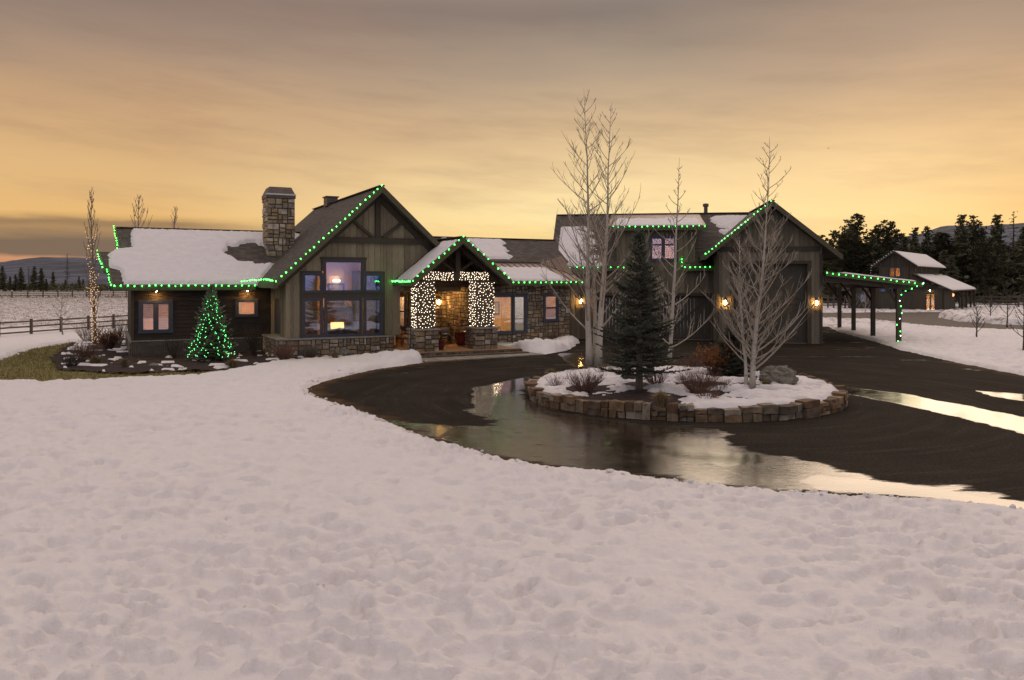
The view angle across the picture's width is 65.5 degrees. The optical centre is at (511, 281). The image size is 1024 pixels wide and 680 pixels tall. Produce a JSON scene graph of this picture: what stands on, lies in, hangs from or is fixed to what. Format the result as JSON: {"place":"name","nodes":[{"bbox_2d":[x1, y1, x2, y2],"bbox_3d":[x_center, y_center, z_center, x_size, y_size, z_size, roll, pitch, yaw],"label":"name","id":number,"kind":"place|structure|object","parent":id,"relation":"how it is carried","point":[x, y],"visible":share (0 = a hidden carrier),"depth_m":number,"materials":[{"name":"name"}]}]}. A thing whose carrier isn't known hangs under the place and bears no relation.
{"place":"outdoors","nodes":[
{"label":"outdoors","id":0,"kind":"place"},
{"bbox_2d":[0,341,236,380],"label":"lawn","id":1,"kind":"structure","parent":0,"point":[41,371],"depth_m":32.11,"materials":[{"name":"plant"}]},
{"bbox_2d":[50,338,344,372],"bbox_3d":[-17.672,3.581,39.313,22.373,0.167,13.345,0,0,25],"label":"mulch bed","id":2,"kind":"object","parent":1,"relation":"on","point":[115,366],"visible":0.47,"depth_m":35.55,"materials":[{"name":"brown soil"}]},
{"bbox_2d":[58,352,88,366],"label":"shrub","id":3,"kind":"object","parent":2,"relation":"on","point":[72,361],"visible":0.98,"depth_m":33.39,"materials":[{"name":"brown plant"}]},
{"bbox_2d":[67,340,106,360],"bbox_3d":[-19.188,3.107,35.969,1.632,0.999,1.692,0,0,-28],"label":"shrub","id":4,"kind":"object","parent":2,"relation":"on","point":[90,349],"visible":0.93,"depth_m":35.73,"materials":[{"name":"plant"}]},
{"bbox_2d":[72,322,104,341],"bbox_3d":[-25.118,2.950,46.976,1.838,1.311,1.956,0,0,39],"label":"shrub","id":5,"kind":"object","parent":2,"relation":"on","point":[85,334],"visible":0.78,"depth_m":47.06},
{"bbox_2d":[82,187,100,342],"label":"columnar tree","id":6,"kind":"object","parent":2,"relation":"on","point":[93,283],"visible":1,"depth_m":45.88,"materials":[{"name":"brown plant"}]},
{"bbox_2d":[84,354,103,363],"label":"grass tuft","id":7,"kind":"object","parent":2,"relation":"on","point":[94,360],"visible":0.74,"depth_m":34.25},
{"bbox_2d":[94,327,125,347],"bbox_3d":[-21.604,2.943,42.796,1.604,1.325,1.749,0,0,0],"label":"shrub","id":8,"kind":"object","parent":2,"relation":"on","point":[112,339],"visible":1,"depth_m":42.56,"materials":[{"name":"orange plant"}]},
{"bbox_2d":[106,316,127,343],"bbox_3d":[-22.378,2.737,45.609,1.307,1.735,1.610,0,0,0],"label":"shrub","id":9,"kind":"object","parent":2,"relation":"on","point":[120,328],"visible":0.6,"depth_m":45.53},
{"bbox_2d":[163,337,184,357],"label":"shrub","id":10,"kind":"object","parent":2,"relation":"on","point":[173,354],"visible":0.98,"depth_m":37.51,"materials":[{"name":"brown plant"}]},
{"bbox_2d":[184,283,238,360],"bbox_3d":[-13.688,1.874,36.102,2.365,3.593,2.441,0,0,0],"label":"christmas tree","id":11,"kind":"object","parent":2,"relation":"on","point":[209,337],"visible":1,"depth_m":35.86,"materials":[{"name":"green plant"}]},
{"bbox_2d":[237,320,267,355],"bbox_3d":[-12.602,2.656,38.668,1.214,1.894,1.330,0,0,20],"label":"shrub","id":12,"kind":"object","parent":2,"relation":"on","point":[252,343],"visible":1,"depth_m":38.53,"materials":[{"name":"brown plant"}]},
{"bbox_2d":[272,340,300,359],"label":"shrub","id":13,"kind":"object","parent":2,"relation":"on","point":[282,354],"visible":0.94,"depth_m":35.50,"materials":[{"name":"plant"}]},
{"bbox_2d":[298,341,322,357],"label":"shrub","id":14,"kind":"object","parent":2,"relation":"on","point":[313,350],"visible":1,"depth_m":37.46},
{"bbox_2d":[336,349,353,355],"bbox_3d":[-8.248,3.481,38.606,1.178,0.455,0.673,0,0,0],"label":"rock","id":15,"kind":"object","parent":2,"relation":"on","point":[347,352],"visible":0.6,"depth_m":38.34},
{"bbox_2d":[130,195,152,226],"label":"bare tree","id":16,"kind":"object","parent":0,"point":[138,207],"visible":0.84,"depth_m":63.98,"materials":[{"name":"brown plant"}]},
{"bbox_2d":[422,352,544,362],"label":"walkway","id":17,"kind":"structure","parent":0,"point":[441,359],"depth_m":37.16,"materials":[{"name":"concrete"}]},
{"bbox_2d":[0,287,1004,297],"bbox_3d":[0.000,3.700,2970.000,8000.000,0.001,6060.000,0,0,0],"label":"ground","id":18,"kind":"structure","parent":0,"point":[36,291],"depth_m":225.05,"materials":[{"name":"snow"}]},
{"bbox_2d":[0,266,8,290],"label":"conifer tree","id":19,"kind":"object","parent":18,"relation":"on","point":[2,284],"visible":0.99,"depth_m":295.86,"materials":[{"name":"green plant"}]},
{"bbox_2d":[15,267,27,290],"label":"conifer tree","id":20,"kind":"object","parent":18,"relation":"on","point":[21,279],"visible":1,"depth_m":296.18,"materials":[{"name":"green plant"}]},
{"bbox_2d":[27,266,40,290],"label":"conifer tree","id":21,"kind":"object","parent":18,"relation":"on","point":[33,285],"visible":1,"depth_m":294.42,"materials":[{"name":"green plant"}]},
{"bbox_2d":[36,268,45,290],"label":"conifer tree","id":22,"kind":"object","parent":18,"relation":"on","point":[41,281],"visible":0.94,"depth_m":297.09,"materials":[{"name":"green plant"}]},
{"bbox_2d":[0,283,111,290],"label":"brush","id":23,"kind":"object","parent":18,"relation":"on","point":[76,286],"visible":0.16,"depth_m":306.48,"materials":[{"name":"plant"}]},
{"bbox_2d":[0,291,127,297],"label":"rail fence","id":24,"kind":"object","parent":18,"relation":"on","point":[43,293],"visible":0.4,"depth_m":186.96,"materials":[{"name":"brown wood"}]},
{"bbox_2d":[99,185,583,357],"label":"house","id":25,"kind":"structure","parent":18,"relation":"on","point":[346,272],"depth_m":39.96,"materials":[{"name":"wood"}]},
{"bbox_2d":[138,299,173,333],"bbox_3d":[-17.257,1.690,38.581,1.580,1.620,0.310,0,0,-27],"label":"window","id":26,"kind":"structure","parent":25,"relation":"in","point":[157,327],"depth_m":38.54,"materials":[{"name":"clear glass"}]},
{"bbox_2d":[114,284,254,286],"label":"string lights","id":27,"kind":"object","parent":25,"relation":"attached to","point":[186,284],"visible":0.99,"depth_m":38.45,"materials":[{"name":"plastic"}]},
{"bbox_2d":[235,299,258,316],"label":"window","id":28,"kind":"structure","parent":25,"relation":"in","point":[237,301],"depth_m":40.36,"materials":[{"name":"grey glass"}]},
{"bbox_2d":[275,298,280,334],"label":"side window","id":29,"kind":"structure","parent":25,"relation":"in","point":[277,301],"depth_m":39.43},
{"bbox_2d":[302,273,322,292],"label":"window","id":30,"kind":"structure","parent":25,"relation":"in","point":[321,274],"depth_m":38.04,"materials":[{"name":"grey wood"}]},
{"bbox_2d":[302,298,323,337],"bbox_3d":[-9.518,1.740,38.040,1.040,1.880,0.120,0,0,-27],"label":"window","id":31,"kind":"structure","parent":25,"relation":"in","point":[304,299],"depth_m":38.06,"materials":[{"name":"grey wood"}]},
{"bbox_2d":[275,185,381,281],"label":"string lights","id":32,"kind":"object","parent":25,"relation":"attached to","point":[330,230],"visible":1,"depth_m":37.66,"materials":[{"name":"plastic"}]},
{"bbox_2d":[323,327,357,335],"bbox_3d":[-8.978,2.812,41.145,2.000,0.876,1.016,0,0,-27],"label":"sofa","id":33,"kind":"object","parent":25,"relation":"on","point":[347,330],"visible":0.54,"depth_m":40.78,"materials":[{"name":"grey fabric"}]},
{"bbox_2d":[323,259,363,292],"bbox_3d":[-8.186,-0.255,38.719,2.030,1.610,0.120,0,0,-27],"label":"window","id":34,"kind":"structure","parent":25,"relation":"in","point":[361,262],"depth_m":38.74,"materials":[{"name":"clear glass"}]},
{"bbox_2d":[324,298,362,336],"bbox_3d":[-8.186,1.740,38.719,1.910,1.880,0.120,0,0,-27],"label":"window","id":35,"kind":"structure","parent":25,"relation":"in","point":[326,300],"depth_m":38.58,"materials":[{"name":"grey wood"}]},
{"bbox_2d":[363,298,382,335],"bbox_3d":[-6.866,1.740,39.392,1.010,1.880,0.120,0,0,-27],"label":"window","id":36,"kind":"structure","parent":25,"relation":"in","point":[365,333],"depth_m":39.33,"materials":[{"name":"grey wood"}]},
{"bbox_2d":[364,273,382,292],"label":"window","id":37,"kind":"structure","parent":25,"relation":"in","point":[380,275],"depth_m":39.38,"materials":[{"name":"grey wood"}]},
{"bbox_2d":[400,294,407,328],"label":"window","id":38,"kind":"structure","parent":25,"relation":"in","point":[401,295],"depth_m":43.16,"materials":[{"name":"grey wood"}]},
{"bbox_2d":[439,322,451,343],"bbox_3d":[-3.586,2.793,43.048,0.702,1.117,0.699,0,0,-10],"label":"porch chair","id":39,"kind":"object","parent":25,"relation":"on","point":[445,330],"visible":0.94,"depth_m":43.13,"materials":[{"name":"black metal"}]},
{"bbox_2d":[454,331,465,345],"bbox_3d":[-2.626,2.990,41.675,0.778,0.720,0.778,0,0,0],"label":"plant pot","id":40,"kind":"object","parent":25,"relation":"on","point":[460,338],"visible":0.72,"depth_m":41.39,"materials":[{"name":"brown ceramic"}]},
{"bbox_2d":[494,293,527,333],"bbox_3d":[-0.203,1.830,45.368,2.490,2.300,0.120,0,0,-27],"label":"window","id":41,"kind":"structure","parent":25,"relation":"in","point":[525,295],"depth_m":45.53,"materials":[{"name":"grey wood"}]},
{"bbox_2d":[542,294,559,321],"bbox_3d":[2.282,1.535,46.634,1.110,1.630,0.120,0,0,-27],"label":"window","id":42,"kind":"structure","parent":25,"relation":"in","point":[544,295],"depth_m":46.57,"materials":[{"name":"grey wood"}]},
{"bbox_2d":[823,230,847,302],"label":"conifer tree","id":43,"kind":"object","parent":18,"relation":"on","point":[833,235],"visible":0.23,"depth_m":127.65,"materials":[{"name":"green plant"}]},
{"bbox_2d":[823,295,847,307],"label":"rail fence","id":44,"kind":"object","parent":18,"relation":"on","point":[834,301],"visible":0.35,"depth_m":103.92,"materials":[{"name":"brown wood"}]},
{"bbox_2d":[823,234,859,300],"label":"conifer tree","id":45,"kind":"object","parent":18,"relation":"on","point":[839,265],"visible":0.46,"depth_m":118.94,"materials":[{"name":"green plant"}]},
{"bbox_2d":[839,219,860,239],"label":"conifer tree","id":46,"kind":"object","parent":18,"relation":"on","point":[845,231],"visible":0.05,"depth_m":137.82,"materials":[{"name":"green plant"}]},
{"bbox_2d":[828,233,873,274],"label":"conifer tree","id":47,"kind":"object","parent":18,"relation":"on","point":[851,248],"visible":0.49,"depth_m":120.29,"materials":[{"name":"green plant"}]},
{"bbox_2d":[846,213,876,269],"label":"conifer tree","id":48,"kind":"object","parent":18,"relation":"on","point":[856,226],"visible":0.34,"depth_m":125.38,"materials":[{"name":"green plant"}]},
{"bbox_2d":[855,237,889,274],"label":"conifer tree","id":49,"kind":"object","parent":18,"relation":"on","point":[870,251],"visible":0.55,"depth_m":120.09,"materials":[{"name":"green plant"}]},
{"bbox_2d":[870,220,897,257],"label":"conifer tree","id":50,"kind":"object","parent":18,"relation":"on","point":[882,235],"visible":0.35,"depth_m":139.47,"materials":[{"name":"green plant"}]},
{"bbox_2d":[883,221,910,250],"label":"conifer tree","id":51,"kind":"object","parent":18,"relation":"on","point":[897,237],"visible":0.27,"depth_m":143.59,"materials":[{"name":"green plant"}]},
{"bbox_2d":[897,236,918,277],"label":"conifer tree","id":52,"kind":"object","parent":18,"relation":"on","point":[904,248],"visible":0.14,"depth_m":136.57,"materials":[{"name":"green plant"}]},
{"bbox_2d":[908,227,920,252],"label":"conifer tree","id":53,"kind":"object","parent":18,"relation":"on","point":[915,241],"visible":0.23,"depth_m":145.86,"materials":[{"name":"green plant"}]},
{"bbox_2d":[906,245,924,280],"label":"conifer tree","id":54,"kind":"object","parent":18,"relation":"on","point":[911,249],"visible":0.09,"depth_m":124.49,"materials":[{"name":"green plant"}]},
{"bbox_2d":[823,274,1023,303],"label":"underbrush","id":55,"kind":"object","parent":18,"relation":"on","point":[978,291],"visible":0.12,"depth_m":129.00,"materials":[{"name":"plant"}]},
{"bbox_2d":[918,226,937,285],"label":"conifer tree","id":56,"kind":"object","parent":18,"relation":"on","point":[926,245],"visible":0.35,"depth_m":139.91,"materials":[{"name":"green plant"}]},
{"bbox_2d":[930,232,946,285],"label":"conifer tree","id":57,"kind":"object","parent":18,"relation":"on","point":[935,235],"visible":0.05,"depth_m":149.95,"materials":[{"name":"green plant"}]},
{"bbox_2d":[931,250,956,295],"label":"conifer tree","id":58,"kind":"object","parent":18,"relation":"on","point":[942,257],"visible":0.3,"depth_m":132.16,"materials":[{"name":"green plant"}]},
{"bbox_2d":[931,232,964,273],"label":"conifer tree","id":59,"kind":"object","parent":18,"relation":"on","point":[948,246],"visible":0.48,"depth_m":138.87,"materials":[{"name":"green plant"}]},
{"bbox_2d":[941,255,969,300],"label":"conifer tree","id":60,"kind":"object","parent":18,"relation":"on","point":[952,273],"visible":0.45,"depth_m":125.37,"materials":[{"name":"green plant"}]},
{"bbox_2d":[948,214,981,294],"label":"conifer tree","id":61,"kind":"object","parent":18,"relation":"on","point":[964,245],"visible":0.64,"depth_m":137.82,"materials":[{"name":"green plant"}]},
{"bbox_2d":[958,251,985,295],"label":"conifer tree","id":62,"kind":"object","parent":18,"relation":"on","point":[973,253],"visible":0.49,"depth_m":136.64,"materials":[{"name":"green plant"}]},
{"bbox_2d":[955,215,989,275],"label":"conifer tree","id":63,"kind":"object","parent":18,"relation":"on","point":[973,230],"visible":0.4,"depth_m":145.53,"materials":[{"name":"green plant"}]},
{"bbox_2d":[967,246,1006,302],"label":"conifer tree","id":64,"kind":"object","parent":18,"relation":"on","point":[986,271],"visible":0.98,"depth_m":126.88,"materials":[{"name":"green plant"}]},
{"bbox_2d":[969,237,1017,301],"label":"conifer tree","id":65,"kind":"object","parent":18,"relation":"on","point":[995,246],"visible":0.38,"depth_m":131.51,"materials":[{"name":"green plant"}]},
{"bbox_2d":[967,295,1023,306],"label":"rail fence","id":66,"kind":"object","parent":18,"relation":"on","point":[1018,300],"visible":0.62,"depth_m":107.79,"materials":[{"name":"brown wood"}]},
{"bbox_2d":[980,267,1011,299],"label":"conifer tree","id":67,"kind":"object","parent":18,"relation":"on","point":[1001,290],"visible":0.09,"depth_m":134.31,"materials":[{"name":"green plant"}]},
{"bbox_2d":[981,214,1017,293],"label":"conifer tree","id":68,"kind":"object","parent":18,"relation":"on","point":[997,230],"visible":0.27,"depth_m":139.80,"materials":[{"name":"green plant"}]},
{"bbox_2d":[1004,211,1020,299],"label":"conifer tree","id":69,"kind":"object","parent":18,"relation":"on","point":[1013,238],"visible":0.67,"depth_m":135.89,"materials":[{"name":"green plant"}]},
{"bbox_2d":[1002,240,1023,294],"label":"conifer tree","id":70,"kind":"object","parent":18,"relation":"on","point":[1019,251],"visible":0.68,"depth_m":134.57,"materials":[{"name":"green plant"}]},
{"bbox_2d":[1012,249,1023,288],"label":"conifer tree","id":71,"kind":"object","parent":18,"relation":"on","point":[1019,267],"visible":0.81,"depth_m":123.01,"materials":[{"name":"green plant"}]},
{"bbox_2d":[1014,227,1023,293],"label":"conifer tree","id":72,"kind":"object","parent":18,"relation":"on","point":[1021,230],"visible":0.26,"depth_m":139.90,"materials":[{"name":"green plant"}]},
{"bbox_2d":[0,298,1023,679],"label":"snow","id":73,"kind":"structure","parent":0,"point":[268,520],"depth_m":10.22,"materials":[{"name":"snow"}]},
{"bbox_2d":[0,314,127,334],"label":"rail fence","id":74,"kind":"object","parent":73,"relation":"on","point":[31,326],"visible":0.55,"depth_m":54.51,"materials":[{"name":"brown wood"}]},
{"bbox_2d":[0,295,127,325],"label":"field weeds","id":75,"kind":"object","parent":73,"relation":"on","point":[49,296],"visible":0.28,"depth_m":123.71,"materials":[{"name":"brown plant"}]},
{"bbox_2d":[823,271,922,341],"bbox_3d":[21.632,1.542,52.944,5.310,4.235,16.200,0,0,8],"label":"carport","id":76,"kind":"object","parent":73,"relation":"on","point":[845,280],"visible":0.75,"depth_m":45.37,"materials":[{"name":"wood"}]},
{"bbox_2d":[842,251,976,309],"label":"barn","id":77,"kind":"structure","parent":73,"relation":"on","point":[908,266],"depth_m":99.69,"materials":[{"name":"wood"}]},
{"bbox_2d":[879,293,894,308],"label":"door","id":78,"kind":"structure","parent":77,"relation":"in","point":[886,301],"depth_m":99.90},
{"bbox_2d":[895,293,911,309],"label":"door","id":79,"kind":"structure","parent":77,"relation":"in","point":[906,297],"depth_m":98.43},
{"bbox_2d":[970,302,984,337],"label":"young tree","id":80,"kind":"object","parent":73,"relation":"on","point":[977,314],"visible":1,"depth_m":48.68,"materials":[{"name":"brown plant"}]},
{"bbox_2d":[980,287,996,315],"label":"young tree","id":81,"kind":"object","parent":73,"relation":"on","point":[990,300],"visible":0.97,"depth_m":70.99,"materials":[{"name":"brown plant"}]},
{"bbox_2d":[996,279,1016,326],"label":"young tree","id":82,"kind":"object","parent":73,"relation":"on","point":[1007,302],"visible":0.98,"depth_m":62.98,"materials":[{"name":"brown plant"}]},
{"bbox_2d":[1008,295,1023,350],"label":"young tree","id":83,"kind":"object","parent":73,"relation":"on","point":[1019,323],"visible":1,"depth_m":40.00,"materials":[{"name":"brown plant"}]},
{"bbox_2d":[0,223,1023,285],"bbox_3d":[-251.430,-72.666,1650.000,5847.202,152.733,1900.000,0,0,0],"label":"hills","id":84,"kind":"structure","parent":0,"point":[57,265],"depth_m":1185.83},
{"bbox_2d":[0,0,1023,261],"label":"sky","id":85,"kind":"structure","parent":0,"point":[461,109],"materials":[{"name":"orange"}]},
{"bbox_2d":[307,326,1023,508],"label":"driveway","id":86,"kind":"structure","parent":0,"point":[905,424],"depth_m":19.75,"materials":[{"name":"asphalt"}]},
{"bbox_2d":[525,367,848,422],"bbox_3d":[5.351,3.393,25.254,9.892,0.497,9.888,0,0,0],"label":"stone planter","id":87,"kind":"object","parent":86,"relation":"on","point":[837,401],"visible":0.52,"depth_m":20.97,"materials":[{"name":"stone"}]},
{"bbox_2d":[650,389,673,406],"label":"grass tuft","id":88,"kind":"object","parent":87,"relation":"on","point":[661,399],"visible":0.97,"depth_m":20.70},
{"bbox_2d":[566,373,796,405],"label":"island soil","id":89,"kind":"structure","parent":87,"relation":"in","point":[642,395],"depth_m":22.57,"materials":[{"name":"brown soil"}]},
{"bbox_2d":[564,368,607,391],"bbox_3d":[2.158,2.857,23.269,1.431,0.799,1.231,0,0,42],"label":"shrub","id":90,"kind":"object","parent":89,"relation":"on","point":[588,386],"visible":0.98,"depth_m":23.16,"materials":[{"name":"plant"}]},
{"bbox_2d":[572,199,611,366],"bbox_3d":[3.211,0.033,31.019,1.250,6.518,1.498,0,0,-35],"label":"aspen tree","id":91,"kind":"object","parent":89,"relation":"on","point":[594,317],"visible":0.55,"depth_m":30.90,"materials":[{"name":"grey plant"}]},
{"bbox_2d":[540,89,652,366],"bbox_3d":[3.222,-2.079,30.394,4.282,10.706,4.033,0,0,0],"label":"aspen tree","id":92,"kind":"object","parent":89,"relation":"on","point":[596,361],"visible":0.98,"depth_m":30.35,"materials":[{"name":"grey plant"}]},
{"bbox_2d":[589,229,692,389],"bbox_3d":[3.782,0.830,23.000,2.868,4.777,2.930,0,0,32],"label":"spruce tree","id":93,"kind":"object","parent":89,"relation":"on","point":[636,289],"visible":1,"depth_m":22.87,"materials":[{"name":"green plant"}]},
{"bbox_2d":[643,367,668,383],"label":"shrub","id":94,"kind":"object","parent":89,"relation":"on","point":[659,376],"visible":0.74,"depth_m":23.45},
{"bbox_2d":[636,158,716,359],"bbox_3d":[6.312,-0.779,31.309,3.317,8.168,3.192,0,0,17],"label":"aspen tree","id":95,"kind":"object","parent":89,"relation":"on","point":[671,315],"visible":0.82,"depth_m":31.24,"materials":[{"name":"grey plant"}]},
{"bbox_2d":[535,366,838,408],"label":"island snow","id":96,"kind":"structure","parent":89,"relation":"on","point":[777,393],"depth_m":23.07,"materials":[{"name":"snow"}]},
{"bbox_2d":[699,137,822,387],"bbox_3d":[6.952,-0.556,22.977,3.097,7.283,3.031,0,0,-42],"label":"aspen tree","id":97,"kind":"object","parent":96,"relation":"on","point":[753,359],"visible":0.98,"depth_m":23.06,"materials":[{"name":"grey plant"}]},
{"bbox_2d":[677,351,705,367],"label":"shrub","id":98,"kind":"object","parent":89,"relation":"on","point":[690,363],"visible":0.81,"depth_m":27.92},
{"bbox_2d":[672,364,722,393],"bbox_3d":[5.145,2.747,22.333,1.576,0.816,1.599,0,0,0],"label":"shrub","id":99,"kind":"object","parent":89,"relation":"on","point":[707,383],"visible":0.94,"depth_m":22.23,"materials":[{"name":"plant"}]},
{"bbox_2d":[694,387,720,398],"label":"shrub","id":100,"kind":"object","parent":89,"relation":"on","point":[713,395],"visible":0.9,"depth_m":21.37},
{"bbox_2d":[694,340,737,374],"bbox_3d":[6.790,2.512,26.723,1.405,1.238,1.602,0,0,0],"label":"shrub","id":101,"kind":"object","parent":89,"relation":"on","point":[712,363],"visible":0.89,"depth_m":26.50,"materials":[{"name":"orange plant"}]},
{"bbox_2d":[703,318,764,375],"bbox_3d":[7.463,2.210,26.827,2.047,2.011,2.026,0,0,0],"label":"spruce tree","id":102,"kind":"object","parent":89,"relation":"on","point":[734,365],"visible":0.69,"depth_m":26.54,"materials":[{"name":"green plant"}]},
{"bbox_2d":[716,240,776,384],"bbox_3d":[6.927,0.943,23.130,1.632,4.297,1.592,0,0,0],"label":"aspen tree","id":103,"kind":"object","parent":89,"relation":"on","point":[745,356],"visible":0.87,"depth_m":23.20,"materials":[{"name":"grey plant"}]},
{"bbox_2d":[758,365,798,384],"bbox_3d":[8.079,2.941,24.148,1.162,0.804,0.761,0,0,21],"label":"boulder","id":104,"kind":"object","parent":89,"relation":"on","point":[780,374],"visible":0.77,"depth_m":23.94,"materials":[{"name":"stone"}]},
{"bbox_2d":[553,200,842,343],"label":"garage","id":105,"kind":"structure","parent":0,"point":[814,249],"depth_m":48.73,"materials":[{"name":"wood"}]},
{"bbox_2d":[597,296,650,338],"bbox_3d":[6.982,2.230,49.678,3.392,2.700,0.086,0,0,8],"label":"door","id":106,"kind":"structure","parent":105,"relation":"in","point":[612,326],"depth_m":49.77,"materials":[{"name":"wood"}]},
{"bbox_2d":[649,236,677,260],"bbox_3d":[9.320,-2.040,49.090,1.760,1.560,0.120,0,0,8],"label":"window","id":107,"kind":"structure","parent":105,"relation":"in","point":[662,244],"depth_m":49.07,"materials":[{"name":"black metal"}]},
{"bbox_2d":[660,296,710,339],"bbox_3d":[10.714,2.230,49.153,3.092,2.700,0.086,0,0,8],"label":"door","id":108,"kind":"structure","parent":105,"relation":"in","point":[698,307],"depth_m":49.10,"materials":[{"name":"wood"}]},
{"bbox_2d":[733,264,806,342],"bbox_3d":[15.066,1.280,46.603,4.182,4.600,0.086,0,0,8],"label":"door","id":109,"kind":"structure","parent":105,"relation":"in","point":[795,270],"depth_m":46.50,"materials":[{"name":"wood"}]},
{"bbox_2d":[823,312,1022,329],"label":"track","id":110,"kind":"structure","parent":0,"point":[928,318],"depth_m":75.92,"materials":[{"name":"snow"}]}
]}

